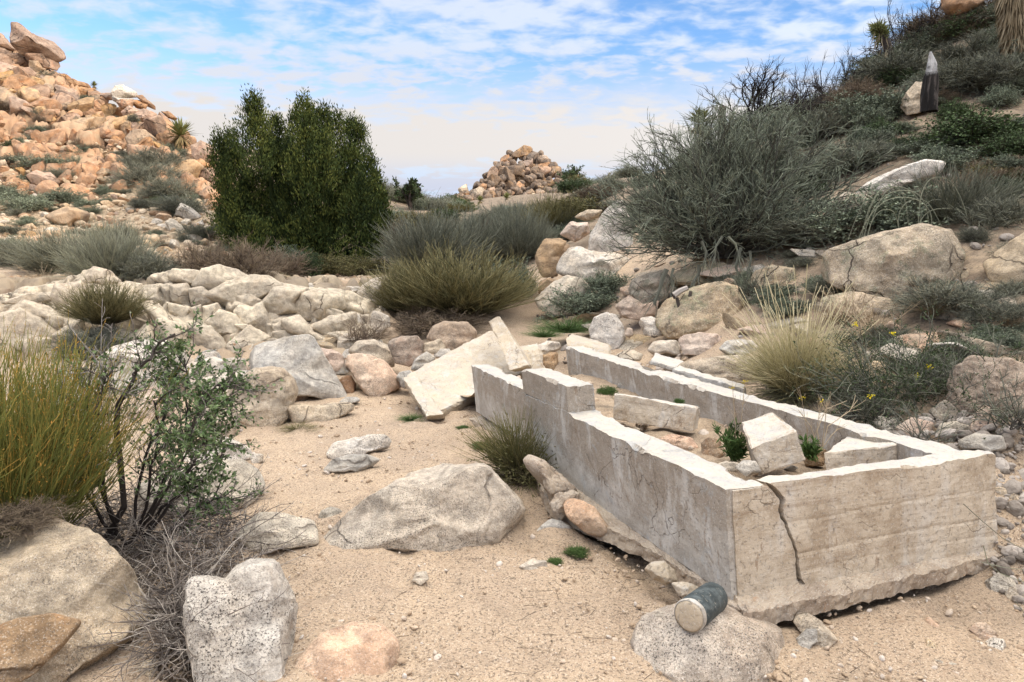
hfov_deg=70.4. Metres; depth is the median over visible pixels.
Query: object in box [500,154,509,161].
boulder
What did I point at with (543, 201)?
shrub
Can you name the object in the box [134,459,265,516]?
boulder
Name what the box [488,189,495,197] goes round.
boulder
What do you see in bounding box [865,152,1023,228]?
shrub
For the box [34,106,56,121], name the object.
boulder
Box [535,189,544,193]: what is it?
boulder
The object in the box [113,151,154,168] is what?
shrub
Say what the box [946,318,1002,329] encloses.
boulder
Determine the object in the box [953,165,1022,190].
shrub
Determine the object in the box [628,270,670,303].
boulder
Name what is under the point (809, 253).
rock
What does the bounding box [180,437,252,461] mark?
boulder
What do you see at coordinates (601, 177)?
shrub
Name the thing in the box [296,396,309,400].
boulder
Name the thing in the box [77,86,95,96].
boulder
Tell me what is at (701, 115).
yucca
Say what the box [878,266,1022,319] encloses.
shrub
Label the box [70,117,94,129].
boulder
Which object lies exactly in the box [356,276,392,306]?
boulder
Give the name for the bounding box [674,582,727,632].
pipe stub
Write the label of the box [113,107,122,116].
boulder
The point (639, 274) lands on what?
rock
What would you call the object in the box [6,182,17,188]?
boulder
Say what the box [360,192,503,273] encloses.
shrub
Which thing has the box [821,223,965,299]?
boulder
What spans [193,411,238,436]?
boulder
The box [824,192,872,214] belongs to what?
boulder
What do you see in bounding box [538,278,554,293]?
boulder
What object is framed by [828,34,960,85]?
shrub
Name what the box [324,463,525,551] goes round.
boulder
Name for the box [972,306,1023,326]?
grass tuft
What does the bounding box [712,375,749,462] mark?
flowering weed
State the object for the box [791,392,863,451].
dry stalks
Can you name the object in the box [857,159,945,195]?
boulder
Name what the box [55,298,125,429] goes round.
dry stalks
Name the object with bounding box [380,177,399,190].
shrub
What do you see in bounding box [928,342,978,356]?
rock
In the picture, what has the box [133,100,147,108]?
boulder
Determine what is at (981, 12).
sagebrush
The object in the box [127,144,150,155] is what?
boulder
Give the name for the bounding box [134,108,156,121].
boulder
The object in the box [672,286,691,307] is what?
dead snag
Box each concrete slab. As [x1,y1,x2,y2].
[407,331,521,415]
[566,333,611,353]
[613,393,699,431]
[650,353,683,370]
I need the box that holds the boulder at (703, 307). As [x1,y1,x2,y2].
[655,281,744,339]
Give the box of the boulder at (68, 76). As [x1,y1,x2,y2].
[56,73,71,79]
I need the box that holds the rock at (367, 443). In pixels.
[326,434,390,458]
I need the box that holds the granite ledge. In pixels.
[0,264,388,359]
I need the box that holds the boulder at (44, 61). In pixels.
[25,53,59,70]
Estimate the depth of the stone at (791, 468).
4.12 m
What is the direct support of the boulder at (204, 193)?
on the ground
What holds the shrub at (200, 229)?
on the ground
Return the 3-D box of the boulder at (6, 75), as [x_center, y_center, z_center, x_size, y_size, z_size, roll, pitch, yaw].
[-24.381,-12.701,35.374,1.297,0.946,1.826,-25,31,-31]
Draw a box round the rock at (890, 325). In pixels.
[882,321,905,336]
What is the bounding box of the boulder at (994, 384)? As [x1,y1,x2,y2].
[946,355,1023,415]
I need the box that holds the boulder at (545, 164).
[538,162,549,165]
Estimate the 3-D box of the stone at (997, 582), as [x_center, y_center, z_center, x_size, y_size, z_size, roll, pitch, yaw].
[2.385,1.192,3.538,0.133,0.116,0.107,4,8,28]
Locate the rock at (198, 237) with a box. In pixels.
[187,234,202,240]
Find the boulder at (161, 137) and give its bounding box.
[155,132,167,145]
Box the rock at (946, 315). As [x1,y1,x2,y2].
[923,299,993,320]
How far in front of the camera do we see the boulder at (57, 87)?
34.76 m
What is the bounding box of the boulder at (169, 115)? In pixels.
[161,111,176,120]
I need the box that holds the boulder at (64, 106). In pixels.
[61,102,69,110]
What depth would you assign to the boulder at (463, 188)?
82.23 m
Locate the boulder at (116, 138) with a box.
[111,135,122,147]
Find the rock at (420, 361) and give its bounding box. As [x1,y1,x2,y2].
[411,351,435,370]
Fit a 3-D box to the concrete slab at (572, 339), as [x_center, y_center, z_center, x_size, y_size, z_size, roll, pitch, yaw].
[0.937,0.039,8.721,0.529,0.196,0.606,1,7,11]
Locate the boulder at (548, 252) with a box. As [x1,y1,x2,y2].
[535,238,565,277]
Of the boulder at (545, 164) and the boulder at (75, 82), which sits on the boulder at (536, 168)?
the boulder at (545, 164)
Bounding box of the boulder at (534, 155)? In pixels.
[526,151,538,163]
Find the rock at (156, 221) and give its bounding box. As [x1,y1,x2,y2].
[151,218,162,224]
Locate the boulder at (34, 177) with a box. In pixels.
[26,170,59,184]
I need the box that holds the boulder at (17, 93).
[16,86,27,97]
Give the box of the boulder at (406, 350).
[388,336,423,366]
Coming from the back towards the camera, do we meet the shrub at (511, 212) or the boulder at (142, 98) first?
the boulder at (142, 98)
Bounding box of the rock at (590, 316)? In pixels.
[571,312,604,324]
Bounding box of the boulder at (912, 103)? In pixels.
[900,82,921,114]
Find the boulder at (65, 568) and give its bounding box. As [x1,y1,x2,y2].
[0,517,155,681]
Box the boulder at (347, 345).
[337,333,356,348]
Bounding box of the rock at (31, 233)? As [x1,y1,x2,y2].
[26,230,38,236]
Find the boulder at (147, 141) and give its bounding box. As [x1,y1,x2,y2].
[127,137,154,152]
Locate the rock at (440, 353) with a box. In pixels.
[434,349,450,357]
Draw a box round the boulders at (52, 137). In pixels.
[0,64,220,203]
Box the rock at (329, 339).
[318,336,336,343]
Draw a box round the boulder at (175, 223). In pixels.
[165,219,183,230]
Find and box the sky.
[0,0,991,199]
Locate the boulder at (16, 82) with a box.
[1,74,36,90]
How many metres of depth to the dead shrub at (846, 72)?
18.21 m
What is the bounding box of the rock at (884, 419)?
[869,416,896,430]
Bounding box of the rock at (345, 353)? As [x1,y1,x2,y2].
[342,349,349,357]
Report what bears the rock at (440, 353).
on the ground
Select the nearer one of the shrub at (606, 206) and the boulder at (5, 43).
the shrub at (606, 206)
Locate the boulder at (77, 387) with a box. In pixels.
[58,369,96,411]
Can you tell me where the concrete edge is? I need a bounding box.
[403,375,444,419]
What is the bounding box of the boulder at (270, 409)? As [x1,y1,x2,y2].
[224,366,297,426]
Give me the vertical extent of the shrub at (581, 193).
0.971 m
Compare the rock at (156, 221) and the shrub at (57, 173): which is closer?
the rock at (156, 221)
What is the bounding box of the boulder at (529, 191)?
[525,189,535,193]
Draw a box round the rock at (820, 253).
[815,249,827,257]
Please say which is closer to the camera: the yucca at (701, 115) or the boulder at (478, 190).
the yucca at (701, 115)
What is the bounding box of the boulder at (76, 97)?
[50,89,80,100]
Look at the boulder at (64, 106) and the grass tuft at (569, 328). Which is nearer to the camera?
the grass tuft at (569, 328)
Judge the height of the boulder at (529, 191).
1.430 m
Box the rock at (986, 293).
[970,289,992,298]
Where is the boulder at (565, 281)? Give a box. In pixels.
[535,275,588,317]
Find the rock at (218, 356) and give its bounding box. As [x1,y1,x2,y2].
[195,350,221,361]
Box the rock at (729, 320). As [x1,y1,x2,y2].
[722,312,745,329]
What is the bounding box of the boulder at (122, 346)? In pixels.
[88,339,186,394]
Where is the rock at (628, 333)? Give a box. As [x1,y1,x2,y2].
[624,328,633,337]
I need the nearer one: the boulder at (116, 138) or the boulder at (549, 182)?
the boulder at (116, 138)
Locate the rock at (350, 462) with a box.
[324,454,378,472]
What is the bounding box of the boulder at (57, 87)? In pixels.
[54,84,78,94]
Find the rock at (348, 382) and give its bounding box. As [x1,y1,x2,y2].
[339,375,355,393]
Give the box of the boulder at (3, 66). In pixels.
[0,62,16,71]
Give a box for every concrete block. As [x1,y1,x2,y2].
[517,343,544,371]
[742,413,804,473]
[824,437,897,469]
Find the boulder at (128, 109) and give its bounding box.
[121,105,138,115]
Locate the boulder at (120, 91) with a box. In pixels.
[111,85,137,97]
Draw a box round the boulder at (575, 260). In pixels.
[556,246,629,282]
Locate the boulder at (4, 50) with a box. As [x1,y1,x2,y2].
[0,47,9,53]
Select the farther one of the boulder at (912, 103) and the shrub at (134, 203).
the shrub at (134, 203)
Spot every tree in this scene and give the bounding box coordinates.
[202,83,396,260]
[392,175,424,209]
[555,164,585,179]
[866,18,894,58]
[993,0,1023,57]
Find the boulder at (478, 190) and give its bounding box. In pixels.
[471,187,483,195]
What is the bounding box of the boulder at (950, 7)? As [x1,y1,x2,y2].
[941,0,984,14]
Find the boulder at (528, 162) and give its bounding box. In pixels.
[523,158,532,167]
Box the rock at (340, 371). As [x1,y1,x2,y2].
[335,367,348,374]
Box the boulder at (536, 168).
[530,166,544,179]
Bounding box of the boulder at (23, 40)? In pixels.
[9,22,65,61]
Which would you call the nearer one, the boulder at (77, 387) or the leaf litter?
the leaf litter
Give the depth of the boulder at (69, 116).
32.03 m
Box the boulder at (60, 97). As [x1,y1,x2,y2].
[50,92,75,102]
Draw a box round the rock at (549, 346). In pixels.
[538,341,560,351]
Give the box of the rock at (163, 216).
[155,213,172,219]
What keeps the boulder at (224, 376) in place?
on the ground
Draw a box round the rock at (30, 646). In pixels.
[0,613,80,681]
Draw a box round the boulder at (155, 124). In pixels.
[143,115,166,135]
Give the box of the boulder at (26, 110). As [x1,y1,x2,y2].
[20,106,32,115]
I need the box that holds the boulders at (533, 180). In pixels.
[454,150,561,200]
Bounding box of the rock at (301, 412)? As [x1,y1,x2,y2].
[287,402,354,422]
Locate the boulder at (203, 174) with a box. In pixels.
[199,168,214,182]
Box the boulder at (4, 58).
[0,53,14,63]
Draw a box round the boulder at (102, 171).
[96,167,110,176]
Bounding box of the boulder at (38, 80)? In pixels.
[30,76,44,84]
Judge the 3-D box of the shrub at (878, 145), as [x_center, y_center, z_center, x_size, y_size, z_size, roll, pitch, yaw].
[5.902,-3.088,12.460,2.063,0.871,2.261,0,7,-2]
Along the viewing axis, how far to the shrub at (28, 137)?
29.36 m
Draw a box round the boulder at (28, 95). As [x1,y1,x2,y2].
[19,88,40,102]
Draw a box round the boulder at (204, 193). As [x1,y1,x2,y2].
[199,186,217,199]
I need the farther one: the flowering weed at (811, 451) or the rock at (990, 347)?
the rock at (990, 347)
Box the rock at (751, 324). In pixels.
[739,322,760,334]
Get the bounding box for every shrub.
[0,96,9,110]
[0,139,22,148]
[0,154,21,164]
[0,215,109,273]
[0,223,30,235]
[0,236,57,265]
[0,493,87,545]
[5,206,27,216]
[19,133,35,140]
[22,106,53,121]
[29,203,176,279]
[31,113,46,122]
[34,69,68,82]
[41,165,76,183]
[42,273,161,324]
[43,124,59,130]
[45,317,136,359]
[63,228,86,235]
[67,137,82,144]
[75,142,107,150]
[80,223,112,238]
[99,155,193,188]
[105,216,144,245]
[109,149,127,156]
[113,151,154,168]
[113,247,186,281]
[120,188,134,193]
[121,140,188,165]
[124,113,141,124]
[124,196,157,208]
[129,167,200,198]
[136,193,153,201]
[144,191,212,216]
[144,194,170,203]
[149,238,169,247]
[168,230,237,269]
[169,217,222,240]
[175,232,192,241]
[180,229,289,279]
[245,236,321,277]
[280,248,326,276]
[309,247,354,274]
[326,250,400,275]
[332,312,406,345]
[353,251,460,315]
[354,236,553,316]
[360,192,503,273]
[375,303,511,341]
[376,213,421,251]
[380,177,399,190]
[387,184,433,203]
[388,184,402,199]
[390,205,446,231]
[407,195,455,211]
[427,207,463,220]
[428,195,454,204]
[436,194,536,264]
[438,193,466,200]
[442,201,473,212]
[451,197,479,210]
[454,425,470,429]
[456,210,490,225]
[466,197,538,220]
[469,441,492,450]
[479,193,567,261]
[494,202,542,222]
[507,185,593,227]
[521,193,560,209]
[545,190,604,221]
[547,556,563,565]
[550,175,593,193]
[553,205,580,224]
[562,542,591,559]
[566,172,592,192]
[568,178,627,200]
[582,76,911,317]
[583,200,609,212]
[593,173,626,189]
[594,174,610,181]
[602,198,627,207]
[604,166,648,180]
[610,163,644,177]
[625,191,655,201]
[674,398,684,403]
[696,54,829,118]
[700,273,741,284]
[708,256,801,302]
[731,210,905,245]
[745,65,835,121]
[760,92,815,119]
[770,235,820,246]
[772,101,870,141]
[773,248,812,259]
[777,57,844,111]
[778,145,826,163]
[779,238,808,250]
[779,254,819,267]
[784,297,1023,438]
[795,177,831,196]
[799,276,842,294]
[799,369,922,428]
[800,128,902,179]
[802,40,876,95]
[805,96,837,115]
[807,85,837,115]
[815,74,899,111]
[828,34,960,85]
[828,78,877,101]
[835,220,885,241]
[841,43,873,75]
[846,228,887,240]
[847,136,895,171]
[849,81,898,102]
[849,114,902,134]
[851,46,883,66]
[855,0,938,57]
[856,321,925,347]
[865,61,919,87]
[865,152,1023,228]
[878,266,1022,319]
[879,1,969,48]
[880,141,910,155]
[880,400,962,442]
[885,132,918,146]
[888,0,946,34]
[891,10,929,39]
[894,34,943,53]
[894,40,1023,97]
[895,73,944,101]
[896,21,970,46]
[898,274,946,290]
[901,102,1023,156]
[902,24,957,42]
[904,17,945,40]
[906,22,961,49]
[907,0,995,26]
[911,30,950,46]
[911,335,1023,396]
[920,54,956,76]
[920,368,948,381]
[924,29,1007,63]
[927,96,977,120]
[928,14,973,39]
[932,6,998,36]
[937,39,1023,97]
[937,184,1023,236]
[938,9,995,36]
[941,3,995,35]
[944,298,1023,330]
[947,3,994,39]
[949,15,994,38]
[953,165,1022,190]
[953,224,999,242]
[958,160,1022,176]
[959,154,1023,175]
[960,24,997,45]
[962,127,1023,162]
[962,139,991,152]
[962,369,1023,429]
[970,1,996,28]
[980,278,1023,298]
[983,235,1018,254]
[988,171,1023,183]
[990,164,1023,177]
[1001,113,1023,129]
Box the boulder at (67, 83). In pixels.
[41,71,68,84]
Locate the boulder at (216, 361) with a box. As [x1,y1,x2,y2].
[204,356,222,367]
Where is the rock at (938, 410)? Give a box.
[929,399,957,421]
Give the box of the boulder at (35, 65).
[29,60,42,72]
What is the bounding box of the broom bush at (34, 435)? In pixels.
[0,312,192,538]
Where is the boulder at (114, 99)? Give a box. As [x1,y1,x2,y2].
[112,96,133,101]
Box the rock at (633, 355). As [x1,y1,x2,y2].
[615,350,642,360]
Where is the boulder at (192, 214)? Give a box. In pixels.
[175,203,200,219]
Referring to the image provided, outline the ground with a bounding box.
[0,29,1023,681]
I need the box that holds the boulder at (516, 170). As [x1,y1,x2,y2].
[499,165,523,178]
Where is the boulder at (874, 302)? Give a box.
[822,291,894,318]
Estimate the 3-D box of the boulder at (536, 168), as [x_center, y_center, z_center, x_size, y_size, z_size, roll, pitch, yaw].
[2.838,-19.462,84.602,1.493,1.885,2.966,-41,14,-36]
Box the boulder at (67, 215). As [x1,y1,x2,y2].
[45,206,89,225]
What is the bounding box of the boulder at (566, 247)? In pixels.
[560,244,569,257]
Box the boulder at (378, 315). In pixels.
[367,311,389,336]
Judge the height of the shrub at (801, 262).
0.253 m
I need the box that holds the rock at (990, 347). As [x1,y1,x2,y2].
[937,330,1023,354]
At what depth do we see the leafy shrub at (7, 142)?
28.07 m
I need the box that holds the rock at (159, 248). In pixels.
[155,246,163,252]
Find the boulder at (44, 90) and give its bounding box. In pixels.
[14,84,50,97]
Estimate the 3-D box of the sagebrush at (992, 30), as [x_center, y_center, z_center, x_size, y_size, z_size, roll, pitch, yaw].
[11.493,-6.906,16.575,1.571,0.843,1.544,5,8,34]
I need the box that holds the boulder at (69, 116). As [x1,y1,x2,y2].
[57,112,80,121]
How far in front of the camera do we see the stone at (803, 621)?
3.08 m
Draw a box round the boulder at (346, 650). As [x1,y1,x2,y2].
[293,622,399,681]
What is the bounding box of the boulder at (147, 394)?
[129,385,172,418]
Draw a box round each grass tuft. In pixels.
[12,264,65,282]
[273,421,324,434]
[337,365,361,390]
[391,411,425,421]
[451,404,557,496]
[518,326,567,337]
[521,315,590,333]
[715,264,884,408]
[798,273,908,324]
[803,316,831,330]
[827,295,927,338]
[884,271,975,316]
[962,245,977,259]
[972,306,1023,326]
[987,272,1022,290]
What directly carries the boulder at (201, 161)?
on the ground
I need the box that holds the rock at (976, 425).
[970,407,998,432]
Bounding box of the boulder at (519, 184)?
[516,181,524,190]
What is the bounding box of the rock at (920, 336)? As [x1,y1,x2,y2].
[894,332,938,351]
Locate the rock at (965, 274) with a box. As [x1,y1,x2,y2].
[959,270,968,279]
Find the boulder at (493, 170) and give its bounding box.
[487,166,498,177]
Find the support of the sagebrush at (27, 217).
on the ground
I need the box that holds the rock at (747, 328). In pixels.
[737,324,770,335]
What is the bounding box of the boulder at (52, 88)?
[44,83,55,92]
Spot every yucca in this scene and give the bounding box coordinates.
[90,80,96,88]
[163,118,197,152]
[474,195,483,203]
[503,192,512,199]
[677,108,716,137]
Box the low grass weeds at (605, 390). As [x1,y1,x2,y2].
[596,385,618,398]
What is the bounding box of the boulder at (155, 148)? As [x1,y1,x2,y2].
[151,146,166,155]
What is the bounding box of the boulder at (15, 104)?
[9,96,29,115]
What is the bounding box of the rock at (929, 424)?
[895,417,933,437]
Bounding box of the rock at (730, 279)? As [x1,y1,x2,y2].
[724,278,735,284]
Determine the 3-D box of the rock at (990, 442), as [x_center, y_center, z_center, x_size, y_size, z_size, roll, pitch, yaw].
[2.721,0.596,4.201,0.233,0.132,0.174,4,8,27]
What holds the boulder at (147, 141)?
on the ground
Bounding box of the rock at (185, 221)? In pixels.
[180,219,189,223]
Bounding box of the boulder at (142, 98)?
[136,95,155,109]
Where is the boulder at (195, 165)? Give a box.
[174,159,204,177]
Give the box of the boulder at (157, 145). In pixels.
[153,141,163,147]
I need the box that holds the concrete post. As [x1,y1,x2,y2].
[489,316,531,371]
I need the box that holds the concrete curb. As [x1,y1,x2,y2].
[672,365,745,393]
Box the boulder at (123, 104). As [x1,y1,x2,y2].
[116,99,134,109]
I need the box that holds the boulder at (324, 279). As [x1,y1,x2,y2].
[313,275,328,284]
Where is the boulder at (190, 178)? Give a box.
[180,172,199,191]
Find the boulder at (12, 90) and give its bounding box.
[2,86,16,92]
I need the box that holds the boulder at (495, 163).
[493,161,501,166]
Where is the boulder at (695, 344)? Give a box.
[678,332,721,355]
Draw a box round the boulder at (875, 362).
[831,361,889,393]
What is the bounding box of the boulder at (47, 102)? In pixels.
[29,96,61,110]
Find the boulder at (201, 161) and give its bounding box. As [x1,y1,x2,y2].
[197,158,210,167]
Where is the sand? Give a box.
[461,371,825,487]
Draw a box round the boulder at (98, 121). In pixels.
[85,115,106,127]
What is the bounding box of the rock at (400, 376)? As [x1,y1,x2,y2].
[396,370,411,388]
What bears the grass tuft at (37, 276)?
on the ground
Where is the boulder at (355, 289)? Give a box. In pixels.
[347,286,359,291]
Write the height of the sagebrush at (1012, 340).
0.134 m
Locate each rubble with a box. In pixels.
[0,128,231,266]
[0,263,371,285]
[517,375,758,475]
[536,92,1023,364]
[562,352,701,371]
[888,410,1023,616]
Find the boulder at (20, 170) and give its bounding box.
[15,167,25,175]
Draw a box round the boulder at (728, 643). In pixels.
[630,603,784,681]
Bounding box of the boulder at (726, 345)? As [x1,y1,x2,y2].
[719,339,756,354]
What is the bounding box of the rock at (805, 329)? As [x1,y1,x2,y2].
[789,322,819,337]
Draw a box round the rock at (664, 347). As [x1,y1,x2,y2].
[647,340,681,355]
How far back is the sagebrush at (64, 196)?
24.00 m
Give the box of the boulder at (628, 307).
[615,295,658,319]
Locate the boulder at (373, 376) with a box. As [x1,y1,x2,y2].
[346,353,400,396]
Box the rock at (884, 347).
[880,343,925,366]
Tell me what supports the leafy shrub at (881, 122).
on the ground
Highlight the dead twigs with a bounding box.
[57,453,317,681]
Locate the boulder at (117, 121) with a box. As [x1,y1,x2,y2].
[111,114,139,129]
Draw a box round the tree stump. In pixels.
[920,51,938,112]
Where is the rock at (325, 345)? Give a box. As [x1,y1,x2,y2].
[317,341,335,348]
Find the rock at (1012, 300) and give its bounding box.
[996,296,1017,308]
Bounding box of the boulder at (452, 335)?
[427,321,476,349]
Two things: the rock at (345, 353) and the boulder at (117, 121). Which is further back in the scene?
the boulder at (117, 121)
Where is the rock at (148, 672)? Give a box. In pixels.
[137,660,161,676]
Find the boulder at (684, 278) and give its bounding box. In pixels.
[670,262,726,286]
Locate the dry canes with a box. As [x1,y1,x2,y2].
[848,177,978,239]
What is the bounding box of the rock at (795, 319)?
[767,317,807,328]
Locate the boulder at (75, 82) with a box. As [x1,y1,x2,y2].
[66,78,90,87]
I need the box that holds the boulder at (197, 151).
[190,140,215,164]
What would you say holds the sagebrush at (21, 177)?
on the ground
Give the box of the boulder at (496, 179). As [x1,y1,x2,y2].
[487,174,500,187]
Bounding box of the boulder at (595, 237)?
[588,202,632,251]
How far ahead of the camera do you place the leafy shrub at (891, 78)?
16.72 m
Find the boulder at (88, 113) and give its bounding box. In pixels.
[82,111,94,117]
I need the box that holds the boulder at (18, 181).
[13,177,31,188]
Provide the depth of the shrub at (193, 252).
13.44 m
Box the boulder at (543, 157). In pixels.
[535,155,547,164]
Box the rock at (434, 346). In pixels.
[424,339,445,353]
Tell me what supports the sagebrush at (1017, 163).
on the ground
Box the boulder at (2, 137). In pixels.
[0,128,5,142]
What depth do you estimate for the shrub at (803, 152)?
14.36 m
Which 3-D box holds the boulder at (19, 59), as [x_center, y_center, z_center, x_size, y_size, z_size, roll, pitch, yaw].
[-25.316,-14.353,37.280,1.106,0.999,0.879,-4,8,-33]
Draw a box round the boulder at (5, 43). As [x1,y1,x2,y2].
[0,33,15,50]
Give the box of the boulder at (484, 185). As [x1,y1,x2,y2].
[477,183,486,188]
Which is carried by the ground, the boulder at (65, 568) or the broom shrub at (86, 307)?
the boulder at (65, 568)
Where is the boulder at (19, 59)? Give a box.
[6,52,28,66]
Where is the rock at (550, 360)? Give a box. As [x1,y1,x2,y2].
[543,352,557,369]
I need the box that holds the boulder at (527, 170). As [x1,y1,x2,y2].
[525,167,529,174]
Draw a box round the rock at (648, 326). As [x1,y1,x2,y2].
[639,316,662,335]
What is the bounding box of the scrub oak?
[41,301,284,553]
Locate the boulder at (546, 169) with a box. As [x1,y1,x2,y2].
[538,166,550,174]
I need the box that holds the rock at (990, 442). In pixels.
[958,433,1005,451]
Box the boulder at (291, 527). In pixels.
[235,511,318,553]
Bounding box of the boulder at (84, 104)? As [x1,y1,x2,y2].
[67,97,94,111]
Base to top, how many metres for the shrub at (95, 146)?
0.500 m
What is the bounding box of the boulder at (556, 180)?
[553,178,563,186]
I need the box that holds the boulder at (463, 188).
[458,184,468,192]
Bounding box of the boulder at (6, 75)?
[0,70,13,80]
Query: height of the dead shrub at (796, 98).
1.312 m
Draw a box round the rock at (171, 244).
[168,239,179,248]
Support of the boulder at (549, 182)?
on the ground
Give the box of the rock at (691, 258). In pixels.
[688,256,710,262]
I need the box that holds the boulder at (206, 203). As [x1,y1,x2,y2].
[205,199,217,209]
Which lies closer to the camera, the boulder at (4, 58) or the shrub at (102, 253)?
the shrub at (102, 253)
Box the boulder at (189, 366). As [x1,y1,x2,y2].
[179,362,215,391]
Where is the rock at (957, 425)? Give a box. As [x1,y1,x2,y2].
[936,421,969,441]
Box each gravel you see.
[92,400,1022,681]
[239,367,485,482]
[763,595,1023,681]
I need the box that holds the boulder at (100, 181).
[96,178,107,183]
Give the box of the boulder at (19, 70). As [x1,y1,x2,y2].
[13,66,28,76]
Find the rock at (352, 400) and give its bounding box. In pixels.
[339,397,359,403]
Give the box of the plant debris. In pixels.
[252,316,963,681]
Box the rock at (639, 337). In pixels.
[625,334,650,343]
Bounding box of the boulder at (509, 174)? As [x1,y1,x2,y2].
[503,166,514,181]
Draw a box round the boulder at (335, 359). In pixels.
[321,348,344,371]
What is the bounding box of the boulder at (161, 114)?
[158,112,172,122]
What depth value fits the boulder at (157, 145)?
29.50 m
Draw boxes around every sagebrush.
[0,183,28,199]
[0,191,33,199]
[0,191,59,212]
[0,233,33,246]
[5,173,38,183]
[5,218,43,226]
[9,152,69,173]
[10,136,24,143]
[17,215,37,220]
[20,124,48,131]
[32,186,95,203]
[43,206,74,211]
[61,142,95,155]
[66,153,81,162]
[67,198,101,207]
[73,204,103,213]
[79,94,95,98]
[88,184,110,196]
[96,197,117,201]
[145,228,166,236]
[157,142,189,156]
[179,192,201,201]
[192,239,205,245]
[209,245,230,251]
[263,244,305,258]
[391,207,408,219]
[405,198,429,210]
[445,198,469,209]
[475,256,543,298]
[532,283,620,325]
[547,226,591,238]
[549,224,565,236]
[550,217,590,224]
[578,267,633,294]
[586,177,604,183]
[622,173,660,189]
[716,102,808,148]
[731,267,758,287]
[737,274,755,292]
[744,289,794,307]
[753,282,801,297]
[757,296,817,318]
[769,103,822,122]
[783,134,825,150]
[794,274,833,295]
[802,180,976,243]
[804,93,827,115]
[805,161,850,175]
[821,84,911,128]
[821,329,876,343]
[833,60,883,87]
[838,124,889,152]
[842,124,900,144]
[843,103,903,127]
[843,151,899,168]
[850,106,900,119]
[868,336,920,350]
[873,47,917,60]
[880,120,924,133]
[881,131,988,156]
[891,95,960,111]
[892,36,938,56]
[893,31,942,55]
[901,70,924,84]
[905,142,987,172]
[907,28,957,42]
[923,277,960,288]
[935,334,994,358]
[947,4,994,28]
[957,322,1023,337]
[966,330,1020,347]
[967,81,1023,108]
[970,35,1019,58]
[980,151,1017,167]
[980,335,1023,350]
[982,155,1023,173]
[982,173,1023,196]
[984,21,998,38]
[999,76,1023,92]
[1001,116,1023,132]
[1014,321,1023,333]
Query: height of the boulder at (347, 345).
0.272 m
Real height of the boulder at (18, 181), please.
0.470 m
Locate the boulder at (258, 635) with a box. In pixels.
[182,558,297,681]
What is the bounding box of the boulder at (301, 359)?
[249,334,346,398]
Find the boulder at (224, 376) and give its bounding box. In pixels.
[202,370,246,395]
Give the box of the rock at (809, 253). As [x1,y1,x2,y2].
[790,249,818,259]
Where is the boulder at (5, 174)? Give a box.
[0,171,13,178]
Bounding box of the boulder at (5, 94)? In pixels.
[0,87,18,111]
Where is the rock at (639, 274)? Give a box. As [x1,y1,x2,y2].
[635,269,663,277]
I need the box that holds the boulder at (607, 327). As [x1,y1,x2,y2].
[589,312,625,349]
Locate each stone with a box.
[167,535,198,552]
[250,453,263,462]
[318,507,341,517]
[412,571,428,584]
[519,558,547,569]
[537,519,571,530]
[655,610,662,616]
[659,434,697,449]
[701,437,724,457]
[718,461,738,471]
[735,460,760,476]
[784,465,797,471]
[793,611,837,646]
[796,628,817,648]
[804,449,826,465]
[924,617,939,626]
[926,638,937,648]
[934,659,956,664]
[969,622,997,638]
[985,572,1015,591]
[986,637,1005,649]
[995,487,1023,505]
[1005,586,1023,599]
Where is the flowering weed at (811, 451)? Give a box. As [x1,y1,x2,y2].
[798,387,824,462]
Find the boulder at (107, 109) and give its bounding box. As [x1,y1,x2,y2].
[100,103,116,115]
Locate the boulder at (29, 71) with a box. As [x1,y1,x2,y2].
[21,67,35,76]
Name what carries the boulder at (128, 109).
on the ground
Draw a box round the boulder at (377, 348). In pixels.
[348,339,394,366]
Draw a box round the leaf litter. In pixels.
[88,509,242,681]
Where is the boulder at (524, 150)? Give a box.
[511,145,532,157]
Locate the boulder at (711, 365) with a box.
[677,355,755,383]
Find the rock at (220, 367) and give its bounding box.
[214,364,230,373]
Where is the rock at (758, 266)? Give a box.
[743,264,764,272]
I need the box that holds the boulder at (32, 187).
[29,184,36,190]
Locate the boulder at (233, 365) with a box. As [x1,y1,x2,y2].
[223,357,246,369]
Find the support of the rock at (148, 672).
on the ground
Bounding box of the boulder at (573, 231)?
[560,221,589,241]
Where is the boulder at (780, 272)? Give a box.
[746,264,796,292]
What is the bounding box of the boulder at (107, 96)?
[99,93,111,99]
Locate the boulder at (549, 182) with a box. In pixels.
[545,180,554,186]
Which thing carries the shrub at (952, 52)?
on the ground
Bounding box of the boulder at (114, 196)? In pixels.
[110,194,118,198]
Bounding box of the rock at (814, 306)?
[813,302,824,311]
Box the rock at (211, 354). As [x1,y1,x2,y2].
[200,351,219,359]
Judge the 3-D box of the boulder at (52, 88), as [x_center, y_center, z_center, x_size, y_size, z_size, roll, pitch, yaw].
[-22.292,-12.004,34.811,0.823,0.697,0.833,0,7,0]
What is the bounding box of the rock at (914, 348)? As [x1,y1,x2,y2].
[863,347,921,360]
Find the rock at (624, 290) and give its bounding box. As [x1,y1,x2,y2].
[620,286,630,295]
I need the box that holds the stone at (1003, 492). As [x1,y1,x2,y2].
[995,487,1023,505]
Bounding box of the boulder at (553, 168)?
[551,166,559,177]
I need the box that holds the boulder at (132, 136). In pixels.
[125,129,156,144]
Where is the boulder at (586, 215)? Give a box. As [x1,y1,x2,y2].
[575,209,601,220]
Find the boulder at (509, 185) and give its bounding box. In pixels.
[504,180,515,190]
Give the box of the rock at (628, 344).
[618,340,642,349]
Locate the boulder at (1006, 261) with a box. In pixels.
[983,233,1023,285]
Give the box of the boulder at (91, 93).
[88,90,100,96]
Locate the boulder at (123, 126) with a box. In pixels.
[119,121,130,135]
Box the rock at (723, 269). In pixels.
[700,265,741,276]
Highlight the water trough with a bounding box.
[469,346,1002,623]

